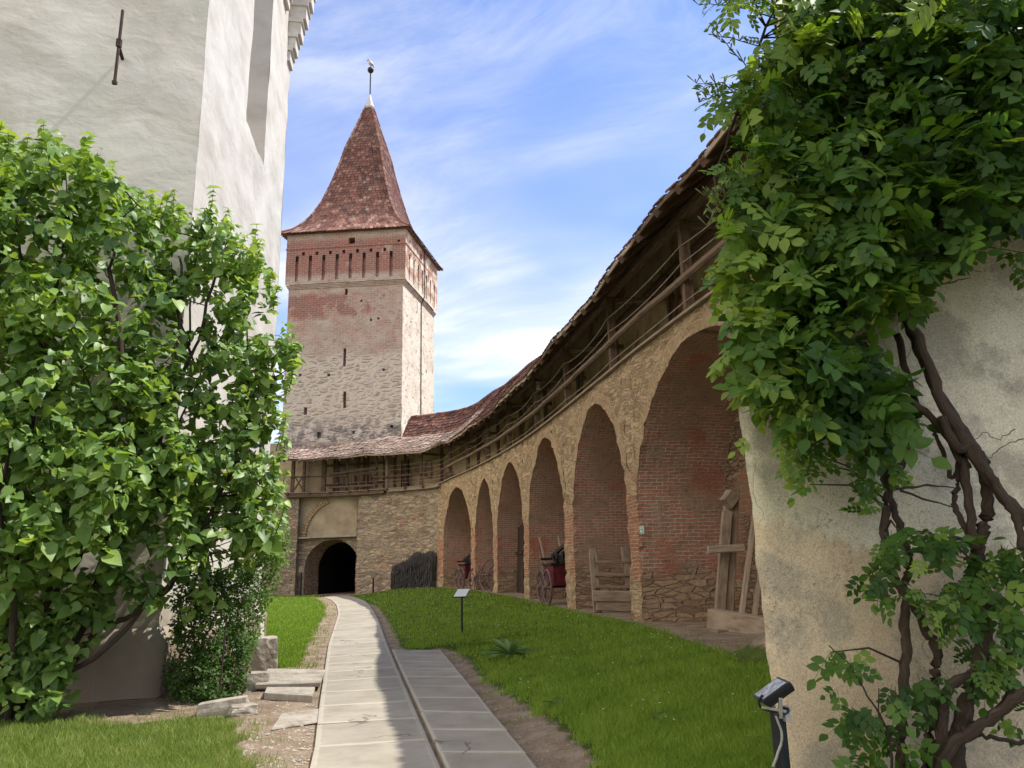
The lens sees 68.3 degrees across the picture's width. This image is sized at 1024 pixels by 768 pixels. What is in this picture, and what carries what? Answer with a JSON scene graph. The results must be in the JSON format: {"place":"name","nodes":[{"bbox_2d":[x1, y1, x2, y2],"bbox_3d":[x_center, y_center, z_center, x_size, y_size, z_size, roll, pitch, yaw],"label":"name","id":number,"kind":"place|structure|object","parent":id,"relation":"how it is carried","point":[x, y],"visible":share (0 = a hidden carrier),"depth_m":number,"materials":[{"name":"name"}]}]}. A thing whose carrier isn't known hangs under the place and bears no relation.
{"place":"outdoors","nodes":[
{"label":"outdoors","id":0,"kind":"place"},
{"bbox_2d":[0,712,258,767],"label":"lawn grass","id":1,"kind":"structure","parent":0,"point":[107,744],"depth_m":7.65,"materials":[{"name":"green plant"}]},
{"bbox_2d":[225,594,327,667],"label":"lawn grass","id":2,"kind":"structure","parent":0,"point":[302,624],"depth_m":23.51,"materials":[{"name":"green plant"}]},
{"bbox_2d":[310,596,439,767],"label":"path","id":3,"kind":"structure","parent":0,"point":[368,717],"depth_m":9.40,"materials":[{"name":"grey stone"}]},
{"bbox_2d":[7,586,769,767],"bbox_3d":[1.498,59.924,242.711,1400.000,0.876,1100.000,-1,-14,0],"label":"ground","id":4,"kind":"structure","parent":0,"point":[753,647],"depth_m":10.04,"materials":[{"name":"soil"}]},
{"bbox_2d":[0,119,306,724],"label":"lilac shrub","id":5,"kind":"object","parent":4,"relation":"on","point":[103,477],"visible":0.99,"depth_m":9.84,"materials":[{"name":"green plant"}]},
{"bbox_2d":[13,704,300,767],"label":"grass tufts","id":6,"kind":"object","parent":4,"relation":"on","point":[256,762],"visible":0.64,"depth_m":8.27,"materials":[{"name":"green plant"}]},
{"bbox_2d":[0,0,315,702],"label":"church","id":7,"kind":"structure","parent":4,"relation":"on","point":[187,100],"depth_m":12.91,"materials":[{"name":"stone"}]},
{"bbox_2d":[218,614,226,698],"bbox_3d":[-3.983,3.822,10.392,0.030,1.246,0.075,-7,-15,21],"label":"garden stake","id":8,"kind":"object","parent":4,"relation":"on","point":[222,656],"visible":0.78,"depth_m":10.40,"materials":[{"name":"wood"}]},
{"bbox_2d":[196,695,249,717],"bbox_3d":[-3.604,4.032,9.418,0.635,0.239,0.260,2,-14,-14],"label":"edging stone","id":9,"kind":"object","parent":4,"relation":"on","point":[216,706],"visible":0.62,"depth_m":9.30,"materials":[{"name":"grey stone"}]},
{"bbox_2d":[156,510,292,704],"bbox_3d":[-4.302,3.311,11.430,1.686,2.902,2.276,-1,-14,0],"label":"young shrub","id":10,"kind":"object","parent":4,"relation":"on","point":[203,675],"visible":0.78,"depth_m":10.85,"materials":[{"name":"green plant"}]},
{"bbox_2d":[232,649,246,673],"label":"stone block","id":11,"kind":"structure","parent":4,"relation":"on","point":[244,669],"depth_m":13.14,"materials":[{"name":"grey stone"}]},
{"bbox_2d":[228,703,257,716],"bbox_3d":[-3.311,4.024,9.289,0.352,0.173,0.232,6,-15,-27],"label":"rubble stone","id":12,"kind":"object","parent":4,"relation":"on","point":[244,709],"visible":0.76,"depth_m":9.21,"materials":[{"name":"grey stone"}]},
{"bbox_2d":[241,671,269,690],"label":"stone block","id":13,"kind":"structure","parent":4,"relation":"on","point":[254,677],"depth_m":11.18,"materials":[{"name":"grey stone"}]},
{"bbox_2d":[256,613,263,635],"bbox_3d":[-6.053,5.778,17.566,0.520,0.934,0.826,1,-14,-9],"label":"church footing stone","id":14,"kind":"object","parent":4,"relation":"on","point":[261,625],"visible":0.09,"depth_m":17.46,"materials":[{"name":"grey stone"}]},
{"bbox_2d":[247,636,277,671],"bbox_3d":[-4.428,4.822,13.368,0.546,0.690,0.512,5,-15,-24],"label":"stone block","id":15,"kind":"object","parent":4,"relation":"on","point":[265,655],"visible":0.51,"depth_m":13.18,"materials":[{"name":"grey stone"}]},
{"bbox_2d":[264,687,314,702],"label":"stepping slab","id":16,"kind":"structure","parent":4,"relation":"on","point":[301,694],"depth_m":10.37,"materials":[{"name":"grey stone"}]},
{"bbox_2d":[255,668,324,688],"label":"stepping slab","id":17,"kind":"structure","parent":4,"relation":"on","point":[296,677],"depth_m":11.52,"materials":[{"name":"grey stone"}]},
{"bbox_2d":[272,709,318,729],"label":"stepping slab","id":18,"kind":"structure","parent":4,"relation":"on","point":[293,719],"depth_m":8.85,"materials":[{"name":"grey stone"}]},
{"bbox_2d":[299,566,303,595],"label":"marker post","id":19,"kind":"object","parent":4,"relation":"on","point":[301,569],"visible":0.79,"depth_m":43.27,"materials":[{"name":"black plastic"}]},
{"bbox_2d":[278,595,335,668],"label":"grass tufts","id":20,"kind":"object","parent":4,"relation":"on","point":[318,657],"visible":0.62,"depth_m":16.25,"materials":[{"name":"green plant"}]},
{"bbox_2d":[263,488,438,595],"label":"gate wall","id":21,"kind":"structure","parent":4,"relation":"on","point":[380,534],"depth_m":44.73,"materials":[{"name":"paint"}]},
{"bbox_2d":[281,59,443,589],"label":"fortress tower","id":22,"kind":"structure","parent":4,"relation":"on","point":[363,266],"depth_m":51.32,"materials":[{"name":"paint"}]},
{"bbox_2d":[371,571,375,592],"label":"information sign","id":23,"kind":"object","parent":4,"relation":"on","point":[373,574],"visible":1,"depth_m":43.21,"materials":[{"name":"black plastic"}]},
{"bbox_2d":[390,551,435,589],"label":"wattle panel","id":24,"kind":"object","parent":4,"relation":"on","point":[415,569],"visible":0.9,"depth_m":42.23,"materials":[{"name":"wicker"}]},
{"bbox_2d":[453,588,470,632],"bbox_3d":[-1.161,5.316,17.487,0.443,1.110,0.191,1,-14,-11],"label":"information sign","id":25,"kind":"object","parent":4,"relation":"on","point":[461,593],"visible":0.86,"depth_m":17.52,"materials":[{"name":"white plastic"}]},
{"bbox_2d":[454,554,470,588],"bbox_3d":[-2.113,9.183,37.340,1.294,1.794,2.188,3,-14,-19],"label":"fire cart","id":26,"kind":"object","parent":4,"relation":"on","point":[462,574],"visible":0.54,"depth_m":36.89,"materials":[{"name":"red paint"}]},
{"bbox_2d":[468,565,483,589],"bbox_3d":[-1.672,8.942,34.825,0.312,1.143,1.169,10,-18,-40],"label":"wagon wheel","id":27,"kind":"object","parent":4,"relation":"on","point":[475,578],"visible":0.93,"depth_m":34.77,"materials":[{"name":"brown wood"}]},
{"bbox_2d":[224,631,746,767],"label":"pebbles","id":28,"kind":"object","parent":4,"relation":"on","point":[293,749],"visible":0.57,"depth_m":7.81,"materials":[{"name":"beige gravel"}]},
{"bbox_2d":[479,557,493,590],"bbox_3d":[-0.972,8.456,33.513,0.388,1.475,1.510,10,-18,-39],"label":"wagon wheel","id":29,"kind":"object","parent":4,"relation":"on","point":[489,574],"visible":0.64,"depth_m":33.68,"materials":[{"name":"brown wood"}]},
{"bbox_2d":[487,564,493,589],"bbox_3d":[-0.420,8.291,32.581,1.388,1.358,0.357,-4,-14,11],"label":"wagon wheel","id":30,"kind":"object","parent":4,"relation":"on","point":[490,576],"visible":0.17,"depth_m":32.68,"materials":[{"name":"brown wood"}]},
{"bbox_2d":[478,635,540,657],"bbox_3d":[-0.062,4.618,13.358,1.015,0.380,1.044,4,-15,-22],"label":"hosta plant","id":31,"kind":"object","parent":4,"relation":"on","point":[507,646],"visible":0.94,"depth_m":13.29,"materials":[{"name":"green plant"}]},
{"bbox_2d":[516,522,523,593],"bbox_3d":[0.386,7.232,31.261,0.215,2.937,0.928,2,-14,-16],"label":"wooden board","id":32,"kind":"object","parent":4,"relation":"on","point":[520,568],"visible":0.61,"depth_m":31.18,"materials":[{"name":"brown wood"}]},
{"bbox_2d":[312,157,763,621],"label":"arcade wall","id":33,"kind":"structure","parent":4,"relation":"on","point":[647,437],"depth_m":20.90,"materials":[{"name":"brick"}]},
{"bbox_2d":[269,90,769,497],"bbox_3d":[-0.276,-0.044,29.270,11.307,5.163,47.960,5,-15,-25],"label":"timber gallery","id":34,"kind":"object","parent":33,"relation":"on","point":[326,468],"visible":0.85,"depth_m":24.54,"materials":[{"name":"wood"}]},
{"bbox_2d":[401,460,408,486],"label":"door","id":35,"kind":"structure","parent":34,"relation":"in","point":[403,460],"depth_m":46.59,"materials":[{"name":"brown wood"}]},
{"bbox_2d":[424,461,431,477],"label":"window frame","id":36,"kind":"structure","parent":34,"relation":"in","point":[425,468],"depth_m":45.98,"materials":[{"name":"brown wood"}]},
{"bbox_2d":[535,380,540,390],"bbox_3d":[0.929,0.049,26.575,0.160,0.340,0.240,-5,-14,15],"label":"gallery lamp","id":37,"kind":"object","parent":34,"relation":"attached to","point":[538,385],"visible":1,"depth_m":26.49,"materials":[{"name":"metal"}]},
{"bbox_2d":[639,526,643,533],"bbox_3d":[2.801,3.155,16.331,0.037,0.170,0.200,1,-14,-11],"label":"exit sign","id":38,"kind":"object","parent":33,"relation":"attached to","point":[641,529],"visible":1,"depth_m":16.29,"materials":[{"name":"green plastic"}]},
{"bbox_2d":[537,537,565,604],"bbox_3d":[1.532,5.958,24.292,1.381,2.154,2.484,1,-14,-12],"label":"fire cart","id":39,"kind":"object","parent":4,"relation":"on","point":[553,574],"visible":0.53,"depth_m":23.74,"materials":[{"name":"red paint"}]},
{"bbox_2d":[542,697,573,706],"bbox_3d":[0.521,3.733,8.866,0.362,0.064,0.352,1,-14,-9],"label":"weed","id":40,"kind":"object","parent":4,"relation":"on","point":[550,701],"visible":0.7,"depth_m":8.90,"materials":[{"name":"green plant"}]},
{"bbox_2d":[348,587,774,767],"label":"lawn grass","id":41,"kind":"structure","parent":4,"relation":"on","point":[700,738],"depth_m":9.31,"materials":[{"name":"green plant"}]},
{"bbox_2d":[397,590,755,716],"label":"daisies","id":42,"kind":"object","parent":4,"relation":"on","point":[554,627],"visible":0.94,"depth_m":12.76,"materials":[{"name":"white plant"}]},
{"bbox_2d":[588,546,632,613],"bbox_3d":[2.661,5.280,19.826,1.178,1.995,1.007,-1,-14,0],"label":"step rack","id":43,"kind":"object","parent":4,"relation":"on","point":[620,601],"visible":0.72,"depth_m":19.72,"materials":[{"name":"brown wood"}]},
{"bbox_2d":[648,712,673,718],"bbox_3d":[1.433,3.286,7.498,0.233,0.063,0.281,6,-16,-29],"label":"weed","id":44,"kind":"object","parent":4,"relation":"on","point":[656,713],"visible":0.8,"depth_m":7.49,"materials":[{"name":"green plant"}]},
{"bbox_2d":[707,489,765,632],"bbox_3d":[4.186,3.345,14.136,1.204,2.871,1.999,-5,-14,16],"label":"timber press","id":45,"kind":"object","parent":4,"relation":"on","point":[722,616],"visible":0.69,"depth_m":14.35,"materials":[{"name":"brown wood"}]},
{"bbox_2d":[739,513,754,612],"bbox_3d":[4.418,3.410,14.144,0.148,2.048,1.246,-12,-17,38],"label":"leaning plank","id":46,"kind":"object","parent":4,"relation":"on","point":[746,578],"visible":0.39,"depth_m":14.06,"materials":[{"name":"brown wood"}]},
{"bbox_2d":[752,570,760,614],"bbox_3d":[4.600,3.671,14.080,0.142,1.572,1.175,-11,-16,34],"label":"leaning plank","id":47,"kind":"object","parent":4,"relation":"on","point":[756,600],"visible":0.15,"depth_m":13.80,"materials":[{"name":"brown wood"}]},
{"bbox_2d":[752,677,794,767],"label":"floodlight","id":48,"kind":"object","parent":4,"relation":"on","point":[771,694],"visible":1,"depth_m":3.97,"materials":[{"name":"black plastic"}]},
{"bbox_2d":[727,0,1023,767],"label":"plaster building","id":49,"kind":"structure","parent":4,"relation":"on","point":[812,552],"depth_m":5.06,"materials":[{"name":"beige paint"}]},
{"bbox_2d":[687,0,1023,767],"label":"climbing rose","id":50,"kind":"object","parent":49,"relation":"attached to","point":[875,200],"visible":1,"depth_m":4.66,"materials":[{"name":"green plant"}]},
{"bbox_2d":[392,649,536,767],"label":"side path","id":51,"kind":"structure","parent":0,"point":[465,727],"depth_m":8.62,"materials":[{"name":"grey stone"}]},
{"bbox_2d":[271,0,775,442],"label":"sky","id":52,"kind":"structure","parent":0,"point":[528,142],"materials":[{"name":"blue"}]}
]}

